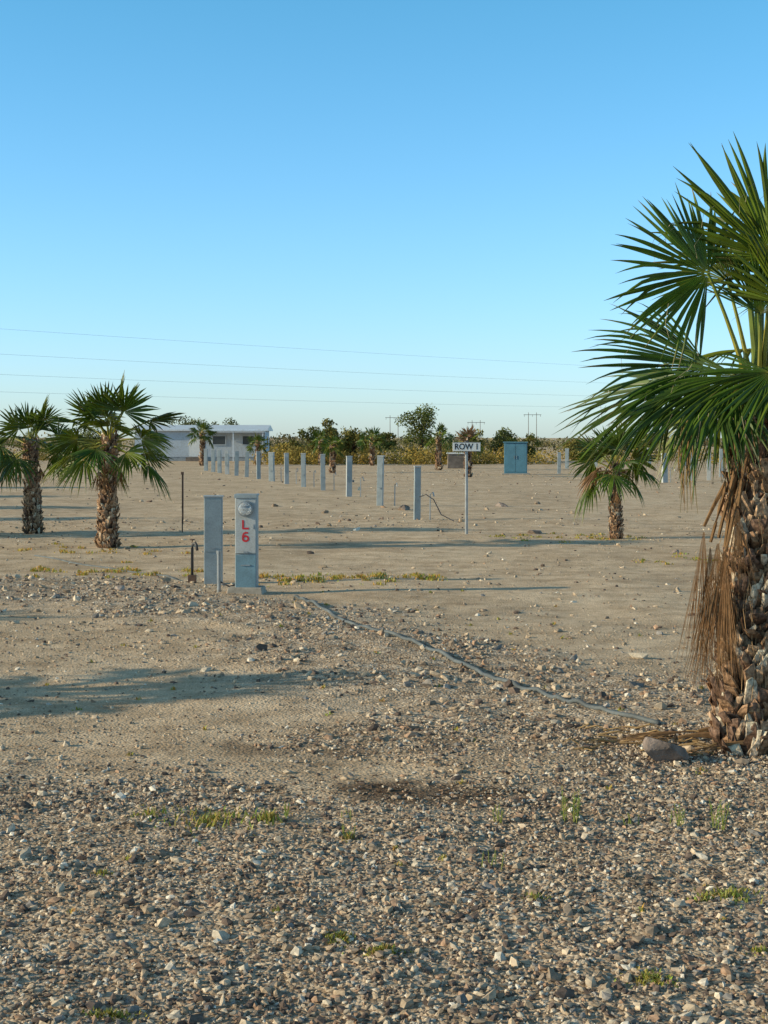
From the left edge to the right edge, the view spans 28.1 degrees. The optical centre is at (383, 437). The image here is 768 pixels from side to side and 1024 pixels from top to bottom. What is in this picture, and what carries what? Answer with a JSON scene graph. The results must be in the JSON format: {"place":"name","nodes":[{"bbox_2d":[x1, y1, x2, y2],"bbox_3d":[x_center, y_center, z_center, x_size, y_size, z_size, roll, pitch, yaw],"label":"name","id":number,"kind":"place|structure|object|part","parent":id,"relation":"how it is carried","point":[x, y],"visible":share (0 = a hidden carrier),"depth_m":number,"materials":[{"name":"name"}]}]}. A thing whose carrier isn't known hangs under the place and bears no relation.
{"place":"outdoors","nodes":[
{"label":"outdoors","id":0,"kind":"place"},
{"bbox_2d":[135,431,268,456],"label":"walls","id":1,"kind":"structure","parent":0,"point":[180,445],"depth_m":110.90,"materials":[{"name":"white paint"}]},
{"bbox_2d":[190,432,199,456],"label":"door","id":2,"kind":"structure","parent":1,"relation":"attached to","point":[194,449],"depth_m":110.84,"materials":[{"name":"white paint"}]},
{"bbox_2d":[145,435,254,444],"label":"window frames","id":3,"kind":"structure","parent":1,"relation":"attached to","point":[225,439],"depth_m":110.84,"materials":[{"name":"white metal"}]},
{"bbox_2d":[133,425,272,430],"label":"roof","id":4,"kind":"structure","parent":1,"relation":"on","point":[228,428],"depth_m":111.62,"materials":[{"name":"metal"}]},
{"bbox_2d":[144,436,267,445],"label":"windows","id":5,"kind":"structure","parent":1,"relation":"attached to","point":[219,440],"depth_m":110.87,"materials":[{"name":"black glass"}]},
{"bbox_2d":[0,438,767,1023],"bbox_3d":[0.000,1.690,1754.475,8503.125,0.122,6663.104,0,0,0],"label":"ground","id":6,"kind":"structure","parent":0,"point":[488,488],"depth_m":10.40,"materials":[{"name":"beige sand"}]},
{"bbox_2d":[0,395,83,533],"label":"palm tree","id":7,"kind":"object","parent":6,"relation":"on","point":[29,464],"visible":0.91,"depth_m":27.07,"materials":[{"name":"green plant"}]},
{"bbox_2d":[76,427,122,459],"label":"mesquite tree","id":8,"kind":"object","parent":6,"relation":"on","point":[88,434],"visible":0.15,"depth_m":117.12,"materials":[{"name":"green plant"}]},
{"bbox_2d":[34,555,178,579],"bbox_3d":[-3.701,1.703,20.213,0.142,0.048,4.421,0,0,-36],"label":"garden hose","id":9,"kind":"object","parent":6,"relation":"on","point":[171,577],"visible":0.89,"depth_m":20.34,"materials":[{"name":"rubber"}]},
{"bbox_2d":[37,370,184,547],"bbox_3d":[-4.225,0.370,23.914,2.349,2.873,2.175,0,0,0],"label":"palm tree","id":10,"kind":"object","parent":6,"relation":"on","point":[109,466],"visible":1,"depth_m":23.58,"materials":[{"name":"green plant"}]},
{"bbox_2d":[114,585,124,590],"bbox_3d":[-2.905,1.667,16.882,0.107,0.092,0.151,0,0,-26],"label":"rock","id":11,"kind":"object","parent":6,"relation":"on","point":[120,587],"visible":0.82,"depth_m":16.83,"materials":[{"name":"white stone"}]},
{"bbox_2d":[181,472,183,532],"bbox_3d":[-3.610,1.208,27.500,0.050,1.185,0.040,0,0,0],"label":"steel stake","id":12,"kind":"object","parent":6,"relation":"on","point":[182,473],"visible":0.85,"depth_m":27.49,"materials":[{"name":"brown metal"}]},
{"bbox_2d":[164,415,209,424],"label":"mesquite tree","id":13,"kind":"object","parent":6,"relation":"on","point":[192,422],"visible":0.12,"depth_m":120.41,"materials":[{"name":"green plant"}]},
{"bbox_2d":[186,457,199,460],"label":"steps","id":14,"kind":"structure","parent":6,"relation":"on","point":[192,458],"depth_m":110.05,"materials":[{"name":"grey concrete"}]},
{"bbox_2d":[188,539,198,582],"bbox_3d":[-2.242,1.478,18.087,0.127,0.562,0.117,0,0,0],"label":"water spigot","id":15,"kind":"object","parent":6,"relation":"on","point":[192,577],"visible":0.91,"depth_m":18.08,"materials":[{"name":"metal"}]},
{"bbox_2d":[185,421,216,465],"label":"palm tree","id":16,"kind":"object","parent":6,"relation":"on","point":[202,437],"visible":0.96,"depth_m":92.89,"materials":[{"name":"green plant"}]},
{"bbox_2d":[145,457,265,460],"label":"skirting","id":17,"kind":"object","parent":6,"relation":"on","point":[209,458],"depth_m":110.95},
{"bbox_2d":[204,449,207,470],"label":"utility post","id":18,"kind":"object","parent":6,"relation":"on","point":[205,459],"visible":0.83,"depth_m":78.42,"materials":[{"name":"metal"}]},
{"bbox_2d":[204,452,206,463],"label":"door panel","id":19,"kind":"structure","parent":18,"relation":"in","point":[205,453],"depth_m":78.42,"materials":[{"name":"paint"}]},
{"bbox_2d":[203,495,222,583],"bbox_3d":[-2.010,1.212,18.096,0.230,1.058,0.182,0,0,-4],"label":"utility pedestal","id":20,"kind":"object","parent":6,"relation":"on","point":[213,524],"visible":0.79,"depth_m":18.02,"materials":[{"name":"paint"}]},
{"bbox_2d":[211,449,215,471],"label":"utility post","id":21,"kind":"object","parent":6,"relation":"on","point":[212,460],"visible":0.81,"depth_m":75.73,"materials":[{"name":"metal"}]},
{"bbox_2d":[211,453,214,463],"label":"door panel","id":22,"kind":"structure","parent":21,"relation":"in","point":[213,454],"depth_m":75.72,"materials":[{"name":"paint"}]},
{"bbox_2d":[217,450,221,472],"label":"utility post","id":23,"kind":"object","parent":6,"relation":"on","point":[219,465],"visible":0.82,"depth_m":73.73,"materials":[{"name":"metal"}]},
{"bbox_2d":[217,453,220,463],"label":"door panel","id":24,"kind":"structure","parent":23,"relation":"in","point":[218,454],"depth_m":73.74,"materials":[{"name":"paint"}]},
{"bbox_2d":[211,417,237,424],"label":"mesquite tree","id":25,"kind":"object","parent":6,"relation":"on","point":[230,420],"visible":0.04,"depth_m":121.29,"materials":[{"name":"green plant"}]},
{"bbox_2d":[216,550,234,591],"bbox_3d":[-1.711,1.493,16.849,0.251,0.505,0.058,0,0,0],"label":"conduit pipe","id":26,"kind":"object","parent":6,"relation":"on","point":[219,553],"visible":0.89,"depth_m":16.83,"materials":[{"name":"metal"}]},
{"bbox_2d":[225,450,228,473],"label":"utility post","id":27,"kind":"object","parent":6,"relation":"on","point":[226,461],"visible":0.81,"depth_m":70.92,"materials":[{"name":"metal"}]},
{"bbox_2d":[225,454,227,465],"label":"door panel","id":28,"kind":"structure","parent":27,"relation":"in","point":[226,455],"depth_m":70.91,"materials":[{"name":"paint"}]},
{"bbox_2d":[234,451,238,475],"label":"utility post","id":29,"kind":"object","parent":6,"relation":"on","point":[236,472],"visible":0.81,"depth_m":68.33,"materials":[{"name":"metal"}]},
{"bbox_2d":[235,454,238,466],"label":"door panel","id":30,"kind":"structure","parent":29,"relation":"in","point":[236,455],"depth_m":68.33,"materials":[{"name":"paint"}]},
{"bbox_2d":[214,431,264,461],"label":"carport awning","id":31,"kind":"object","parent":6,"relation":"on","point":[241,431],"visible":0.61,"depth_m":108.85,"materials":[{"name":"metal"}]},
{"bbox_2d":[227,494,265,594],"bbox_3d":[-1.501,1.168,16.775,0.397,1.103,0.347,0,0,3],"label":"utility pedestal","id":32,"kind":"object","parent":6,"relation":"on","point":[246,543],"visible":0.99,"depth_m":16.70,"materials":[{"name":"paint"}]},
{"bbox_2d":[245,451,248,476],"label":"utility post","id":33,"kind":"object","parent":6,"relation":"on","point":[246,463],"visible":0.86,"depth_m":65.94,"materials":[{"name":"metal"}]},
{"bbox_2d":[245,455,248,468],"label":"door panel","id":34,"kind":"structure","parent":33,"relation":"in","point":[246,456],"depth_m":65.94,"materials":[{"name":"paint"}]},
{"bbox_2d":[245,433,270,464],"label":"palm tree","id":35,"kind":"object","parent":6,"relation":"on","point":[257,443],"visible":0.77,"depth_m":94.86,"materials":[{"name":"green plant"}]},
{"bbox_2d":[256,451,260,478],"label":"utility post","id":36,"kind":"object","parent":6,"relation":"on","point":[258,464],"visible":0.77,"depth_m":62.94,"materials":[{"name":"metal"}]},
{"bbox_2d":[257,455,259,469],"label":"door panel","id":37,"kind":"structure","parent":36,"relation":"in","point":[258,456],"depth_m":62.93,"materials":[{"name":"paint"}]},
{"bbox_2d":[268,452,282,480],"bbox_3d":[-4.209,1.158,59.674,0.543,1.185,0.211,-1,0,12],"label":"utility post","id":38,"kind":"object","parent":6,"relation":"on","point":[271,461],"visible":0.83,"depth_m":59.62,"materials":[{"name":"metal"}]},
{"bbox_2d":[269,456,272,471],"bbox_3d":[-4.389,1.027,59.613,0.170,0.597,0.018,-1,0,12],"label":"door panel","id":39,"kind":"structure","parent":38,"relation":"in","point":[270,457],"depth_m":59.61,"materials":[{"name":"paint"}]},
{"bbox_2d":[283,802,289,816],"bbox_3d":[-0.433,1.657,6.840,0.036,0.069,0.050,0,0,0],"label":"weed plant","id":40,"kind":"object","parent":6,"relation":"on","point":[286,812],"visible":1,"depth_m":6.84,"materials":[{"name":"green plant"}]},
{"bbox_2d":[274,439,304,454],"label":"mesquite tree","id":41,"kind":"object","parent":6,"relation":"on","point":[290,442],"visible":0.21,"depth_m":107.31,"materials":[{"name":"green plant"}]},
{"bbox_2d":[284,453,297,483],"bbox_3d":[-3.396,1.150,56.129,0.538,1.181,0.163,0,0,-14],"label":"utility post","id":42,"kind":"object","parent":6,"relation":"on","point":[286,468],"visible":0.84,"depth_m":56.03,"materials":[{"name":"metal"}]},
{"bbox_2d":[285,457,288,473],"bbox_3d":[-3.550,1.021,56.021,0.136,0.597,0.018,-1,1,-7],"label":"door panel","id":43,"kind":"structure","parent":42,"relation":"in","point":[286,458],"depth_m":56.03,"materials":[{"name":"paint"}]},
{"bbox_2d":[301,453,315,486],"bbox_3d":[-2.605,1.143,52.910,0.528,1.215,0.166,0,0,1],"label":"utility post","id":44,"kind":"object","parent":6,"relation":"on","point":[303,469],"visible":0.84,"depth_m":52.85,"materials":[{"name":"metal"}]},
{"bbox_2d":[301,458,304,475],"bbox_3d":[-2.783,1.007,52.845,0.128,0.613,0.018,-1,-1,5],"label":"door panel","id":45,"kind":"structure","parent":44,"relation":"in","point":[302,459],"depth_m":52.84,"materials":[{"name":"paint"}]},
{"bbox_2d":[297,426,329,454],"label":"mesquite tree","id":46,"kind":"object","parent":6,"relation":"on","point":[302,434],"visible":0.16,"depth_m":103.53,"materials":[{"name":"green plant"}]},
{"bbox_2d":[307,429,330,464],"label":"palm tree","id":47,"kind":"object","parent":6,"relation":"on","point":[320,435],"visible":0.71,"depth_m":94.87,"materials":[{"name":"green plant"}]},
{"bbox_2d":[320,454,335,489],"bbox_3d":[-1.787,1.133,49.220,0.529,1.212,0.156,0,0,-7],"label":"utility post","id":48,"kind":"object","parent":6,"relation":"on","point":[322,461],"visible":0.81,"depth_m":49.14,"materials":[{"name":"metal"}]},
{"bbox_2d":[321,459,324,477],"bbox_3d":[-1.956,0.998,49.133,0.128,0.613,0.018,-1,0,-1],"label":"door panel","id":49,"kind":"structure","parent":48,"relation":"in","point":[322,460],"depth_m":49.13,"materials":[{"name":"paint"}]},
{"bbox_2d":[319,436,345,472],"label":"palm tree","id":50,"kind":"object","parent":6,"relation":"on","point":[333,448],"visible":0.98,"depth_m":73.91,"materials":[{"name":"green plant"}]},
{"bbox_2d":[321,418,345,456],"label":"mesquite tree","id":51,"kind":"object","parent":6,"relation":"on","point":[331,431],"visible":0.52,"depth_m":100.70,"materials":[{"name":"green plant"}]},
{"bbox_2d":[338,426,369,461],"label":"mesquite tree","id":52,"kind":"object","parent":6,"relation":"on","point":[351,438],"visible":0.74,"depth_m":104.40,"materials":[{"name":"green plant"}]},
{"bbox_2d":[346,456,363,496],"bbox_3d":[-0.831,1.127,43.836,0.526,1.207,0.173,0,0,-16],"label":"utility post","id":53,"kind":"object","parent":6,"relation":"on","point":[348,476],"visible":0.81,"depth_m":43.73,"materials":[{"name":"metal"}]},
{"bbox_2d":[347,462,351,482],"bbox_3d":[-0.982,0.993,43.719,0.136,0.608,0.018,0,1,-10],"label":"door panel","id":54,"kind":"structure","parent":53,"relation":"in","point":[349,464],"depth_m":43.72,"materials":[{"name":"paint"}]},
{"bbox_2d":[3,442,719,464],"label":"desert shrubs","id":55,"kind":"object","parent":6,"relation":"on","point":[412,457],"visible":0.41,"depth_m":98.40,"materials":[{"name":"green plant"}]},
{"bbox_2d":[1,432,721,452],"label":"distant trees","id":56,"kind":"object","parent":6,"relation":"on","point":[546,443],"visible":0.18,"depth_m":206.42,"materials":[{"name":"green plant"}]},
{"bbox_2d":[355,427,386,465],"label":"palm tree","id":57,"kind":"object","parent":6,"relation":"on","point":[371,438],"visible":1,"depth_m":92.91,"materials":[{"name":"green plant"}]},
{"bbox_2d":[361,432,396,455],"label":"mesquite tree","id":58,"kind":"object","parent":6,"relation":"on","point":[388,437],"visible":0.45,"depth_m":102.49,"materials":[{"name":"green plant"}]},
{"bbox_2d":[0,468,767,1023],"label":"gravel","id":59,"kind":"structure","parent":6,"relation":"on","point":[118,998],"depth_m":6.12,"materials":[{"name":"beige gravel"}]},
{"bbox_2d":[377,455,397,505],"bbox_3d":[0.078,1.088,37.877,0.523,1.292,0.159,0,0,4],"label":"utility post","id":60,"kind":"object","parent":6,"relation":"on","point":[380,476],"visible":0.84,"depth_m":37.83,"materials":[{"name":"metal"}]},
{"bbox_2d":[377,463,382,488],"bbox_3d":[-0.102,0.942,37.825,0.128,0.649,0.018,1,1,11],"label":"door panel","id":61,"kind":"structure","parent":60,"relation":"in","point":[380,465],"depth_m":37.83,"materials":[{"name":"paint"}]},
{"bbox_2d":[398,505,409,509],"bbox_3d":[0.469,1.656,36.058,0.301,0.181,0.687,0,0,-15],"label":"rock","id":62,"kind":"object","parent":6,"relation":"on","point":[404,507],"visible":0.79,"depth_m":35.87,"materials":[{"name":"grey stone"}]},
{"bbox_2d":[394,403,443,460],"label":"mesquite tree","id":63,"kind":"object","parent":6,"relation":"on","point":[425,420],"visible":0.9,"depth_m":103.41,"materials":[{"name":"green plant"}]},
{"bbox_2d":[413,466,434,519],"bbox_3d":[0.812,1.151,31.237,0.439,1.148,0.139,0,0,-17],"label":"utility post","id":64,"kind":"object","parent":6,"relation":"on","point":[417,493],"visible":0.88,"depth_m":31.14,"materials":[{"name":"grey metal"}]},
{"bbox_2d":[415,474,420,501],"bbox_3d":[0.684,1.021,31.139,0.110,0.577,0.018,1,0,-7],"label":"door panel","id":65,"kind":"structure","parent":64,"relation":"in","point":[417,476],"depth_m":31.14,"materials":[{"name":"paint"}]},
{"bbox_2d":[420,679,432,686],"bbox_3d":[0.291,1.657,10.357,0.094,0.060,0.088,0,0,13],"label":"rock","id":66,"kind":"object","parent":6,"relation":"on","point":[427,683],"visible":0.99,"depth_m":10.32,"materials":[{"name":"beige stone"}]},
{"bbox_2d":[419,494,453,520],"bbox_3d":[1.063,1.410,30.906,0.795,0.538,0.089,0,0,27],"label":"utility cable","id":67,"kind":"object","parent":6,"relation":"on","point":[437,506],"visible":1,"depth_m":30.89,"materials":[{"name":"black rubber"}]},
{"bbox_2d":[423,422,454,469],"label":"palm tree","id":68,"kind":"object","parent":6,"relation":"on","point":[438,436],"visible":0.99,"depth_m":79.87,"materials":[{"name":"green plant"}]},
{"bbox_2d":[443,684,450,688],"bbox_3d":[0.423,1.675,10.308,0.052,0.046,0.075,0,0,-5],"label":"rock","id":69,"kind":"object","parent":6,"relation":"on","point":[446,686],"visible":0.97,"depth_m":10.28,"materials":[{"name":"white stone"}]},
{"bbox_2d":[447,452,464,467],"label":"storage box","id":70,"kind":"object","parent":6,"relation":"on","point":[454,459],"visible":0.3,"depth_m":84.66,"materials":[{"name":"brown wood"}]},
{"bbox_2d":[453,441,479,533],"bbox_3d":[1.460,0.935,27.192,0.490,1.750,0.084,0,0,0],"label":"street sign","id":71,"kind":"object","parent":6,"relation":"on","point":[466,447],"visible":0.99,"depth_m":27.16,"materials":[{"name":"metal"}]},
{"bbox_2d":[450,425,485,476],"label":"palm tree","id":72,"kind":"object","parent":6,"relation":"on","point":[469,433],"visible":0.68,"depth_m":65.91,"materials":[{"name":"green plant"}]},
{"bbox_2d":[193,723,742,811],"bbox_3d":[0.613,1.661,7.784,3.183,0.121,1.304,0,0,-29],"label":"fallen palm debris","id":73,"kind":"object","parent":6,"relation":"on","point":[702,733],"visible":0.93,"depth_m":8.34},
{"bbox_2d":[461,429,488,456],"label":"mesquite tree","id":74,"kind":"object","parent":6,"relation":"on","point":[479,435],"visible":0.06,"depth_m":106.86,"materials":[{"name":"green plant"}]},
{"bbox_2d":[293,595,660,724],"bbox_3d":[0.207,1.656,12.595,0.294,0.095,7.766,0,0,-19],"label":"garden hose","id":75,"kind":"object","parent":6,"relation":"on","point":[559,697],"visible":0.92,"depth_m":10.61,"materials":[{"name":"rubber"}]},
{"bbox_2d":[482,850,504,869],"bbox_3d":[0.429,1.675,6.091,0.081,0.066,0.091,0,0,-24],"label":"weed plant","id":76,"kind":"object","parent":6,"relation":"on","point":[495,855],"visible":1,"depth_m":6.09,"materials":[{"name":"green plant"}]},
{"bbox_2d":[492,804,503,823],"bbox_3d":[0.504,1.651,6.754,0.044,0.085,0.079,0,0,-33],"label":"weed plant","id":77,"kind":"object","parent":6,"relation":"on","point":[498,816],"visible":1,"depth_m":6.75,"materials":[{"name":"green plant"}]},
{"bbox_2d":[495,502,507,506],"bbox_3d":[2.920,1.688,37.987,0.399,0.165,0.263,0,0,38],"label":"rock","id":78,"kind":"object","parent":6,"relation":"on","point":[499,504],"visible":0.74,"depth_m":37.91,"materials":[{"name":"beige stone"}]},
{"bbox_2d":[487,427,534,458],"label":"mesquite tree","id":79,"kind":"object","parent":6,"relation":"on","point":[506,435],"visible":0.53,"depth_m":104.97,"materials":[{"name":"green plant"}]},
{"bbox_2d":[502,442,529,474],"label":"electrical cabinet","id":80,"kind":"object","parent":6,"relation":"on","point":[515,458],"visible":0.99,"depth_m":69.68,"materials":[{"name":"blue metal"}]},
{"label":"doors","id":81,"kind":"part","parent":80,"relation":"part of","materials":[{"name":"blue paint"}]},
{"bbox_2d":[518,435,542,458],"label":"mesquite tree","id":82,"kind":"object","parent":6,"relation":"on","point":[538,442],"visible":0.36,"depth_m":108.67,"materials":[{"name":"green plant"}]},
{"bbox_2d":[524,412,540,438],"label":"utility pole","id":83,"kind":"object","parent":6,"relation":"on","point":[536,422],"visible":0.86,"depth_m":599.98,"materials":[{"name":"grey wood"}]},
{"bbox_2d":[528,530,541,533],"bbox_3d":[2.708,1.716,27.606,0.264,0.120,0.235,0,0,-27],"label":"rock","id":84,"kind":"object","parent":6,"relation":"on","point":[535,531],"visible":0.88,"depth_m":27.52,"materials":[{"name":"stone"}]},
{"bbox_2d":[557,452,560,473],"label":"utility post","id":85,"kind":"object","parent":6,"relation":"on","point":[559,463],"visible":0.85,"depth_m":71.92,"materials":[{"name":"metal"}]},
{"bbox_2d":[558,455,560,466],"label":"door panel","id":86,"kind":"structure","parent":85,"relation":"in","point":[559,456],"depth_m":71.92,"materials":[{"name":"paint"}]},
{"bbox_2d":[565,448,568,468],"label":"utility post","id":87,"kind":"object","parent":6,"relation":"on","point":[566,458],"visible":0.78,"depth_m":83.91,"materials":[{"name":"metal"}]},
{"bbox_2d":[565,451,568,461],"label":"door panel","id":88,"kind":"structure","parent":87,"relation":"in","point":[566,452],"depth_m":83.92,"materials":[{"name":"paint"}]},
{"bbox_2d":[560,785,582,822],"bbox_3d":[0.825,1.614,6.765,0.110,0.160,0.100,0,0,0],"label":"weed plant","id":89,"kind":"object","parent":6,"relation":"on","point":[574,815],"visible":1,"depth_m":6.77,"materials":[{"name":"green plant"}]},
{"bbox_2d":[560,438,587,459],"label":"mesquite tree","id":90,"kind":"object","parent":6,"relation":"on","point":[571,449],"visible":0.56,"depth_m":113.67,"materials":[{"name":"green plant"}]},
{"bbox_2d":[568,422,660,538],"bbox_3d":[3.888,0.755,25.991,1.500,2.117,1.551,0,0,38],"label":"palm tree","id":91,"kind":"object","parent":6,"relation":"on","point":[610,480],"visible":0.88,"depth_m":25.92,"materials":[{"name":"green plant"}]},
{"bbox_2d":[622,812,639,824],"bbox_3d":[1.078,1.676,6.740,0.097,0.059,0.033,0,0,-19],"label":"weed plant","id":92,"kind":"object","parent":6,"relation":"on","point":[629,820],"visible":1,"depth_m":6.74,"materials":[{"name":"green plant"}]},
{"bbox_2d":[641,433,668,454],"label":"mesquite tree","id":93,"kind":"object","parent":6,"relation":"on","point":[649,444],"visible":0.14,"depth_m":115.20,"materials":[{"name":"green plant"}]},
{"bbox_2d":[552,132,767,755],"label":"palm tree","id":94,"kind":"object","parent":6,"relation":"on","point":[732,410],"visible":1,"depth_m":8.15,"materials":[{"name":"green plant"}]},
{"bbox_2d":[642,736,689,761],"bbox_3d":[1.455,1.635,7.995,0.252,0.135,0.185,9,-2,-11],"label":"rock","id":95,"kind":"object","parent":6,"relation":"on","point":[656,750],"visible":1,"depth_m":7.93,"materials":[{"name":"beige stone"}]},
{"bbox_2d":[661,453,672,482],"bbox_3d":[10.713,1.168,58.028,0.473,1.165,0.211,-1,1,-11],"label":"utility post","id":96,"kind":"object","parent":6,"relation":"on","point":[664,478],"visible":0.37,"depth_m":57.92,"materials":[{"name":"metal"}]},
{"bbox_2d":[663,457,667,472],"bbox_3d":[10.606,1.040,57.907,0.170,0.587,0.018,-1,1,-11],"label":"door panel","id":97,"kind":"structure","parent":96,"relation":"in","point":[666,470],"depth_m":57.90,"materials":[{"name":"paint"}]},
{"bbox_2d":[669,803,684,825],"bbox_3d":[1.274,1.641,6.679,0.078,0.098,0.045,0,0,0],"label":"weed plant","id":98,"kind":"object","parent":6,"relation":"on","point":[678,820],"visible":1,"depth_m":6.69,"materials":[{"name":"green plant"}]},
{"bbox_2d":[707,452,710,479],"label":"utility post","id":99,"kind":"object","parent":6,"relation":"on","point":[709,473],"visible":0.32,"depth_m":60.93,"materials":[{"name":"metal"}]},
{"bbox_2d":[707,454,710,469],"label":"door panel","id":100,"kind":"structure","parent":99,"relation":"in","point":[710,454],"depth_m":60.92,"materials":[{"name":"paint"}]},
{"bbox_2d":[709,798,729,829],"bbox_3d":[1.446,1.627,6.640,0.082,0.140,0.114,0,0,-20],"label":"weed plant","id":101,"kind":"object","parent":6,"relation":"on","point":[723,817],"visible":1,"depth_m":6.64,"materials":[{"name":"green plant"}]},
{"bbox_2d":[719,449,722,476],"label":"utility post","id":102,"kind":"object","parent":6,"relation":"on","point":[720,457],"visible":0.51,"depth_m":65.93,"materials":[{"name":"metal"}]},
{"bbox_2d":[720,453,722,467],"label":"door panel","id":103,"kind":"structure","parent":102,"relation":"in","point":[721,454],"depth_m":65.92,"materials":[{"name":"paint"}]},
{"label":"utility pole","id":104,"kind":"object","parent":6,"relation":"on","visible":0},
{"bbox_2d":[0,329,699,407],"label":"power lines","id":105,"kind":"object","parent":104,"relation":"attached to","point":[294,369],"visible":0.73,"depth_m":239.15,"materials":[{"name":"metal"}]},
{"bbox_2d":[0,0,767,437],"label":"sky","id":106,"kind":"structure","parent":0,"point":[454,180],"materials":[{"name":"blue"}]},
{"bbox_2d":[13,532,767,1022],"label":"grass","id":107,"kind":"structure","parent":0,"point":[651,976],"depth_m":6.82,"materials":[{"name":"green plant"}]}
]}

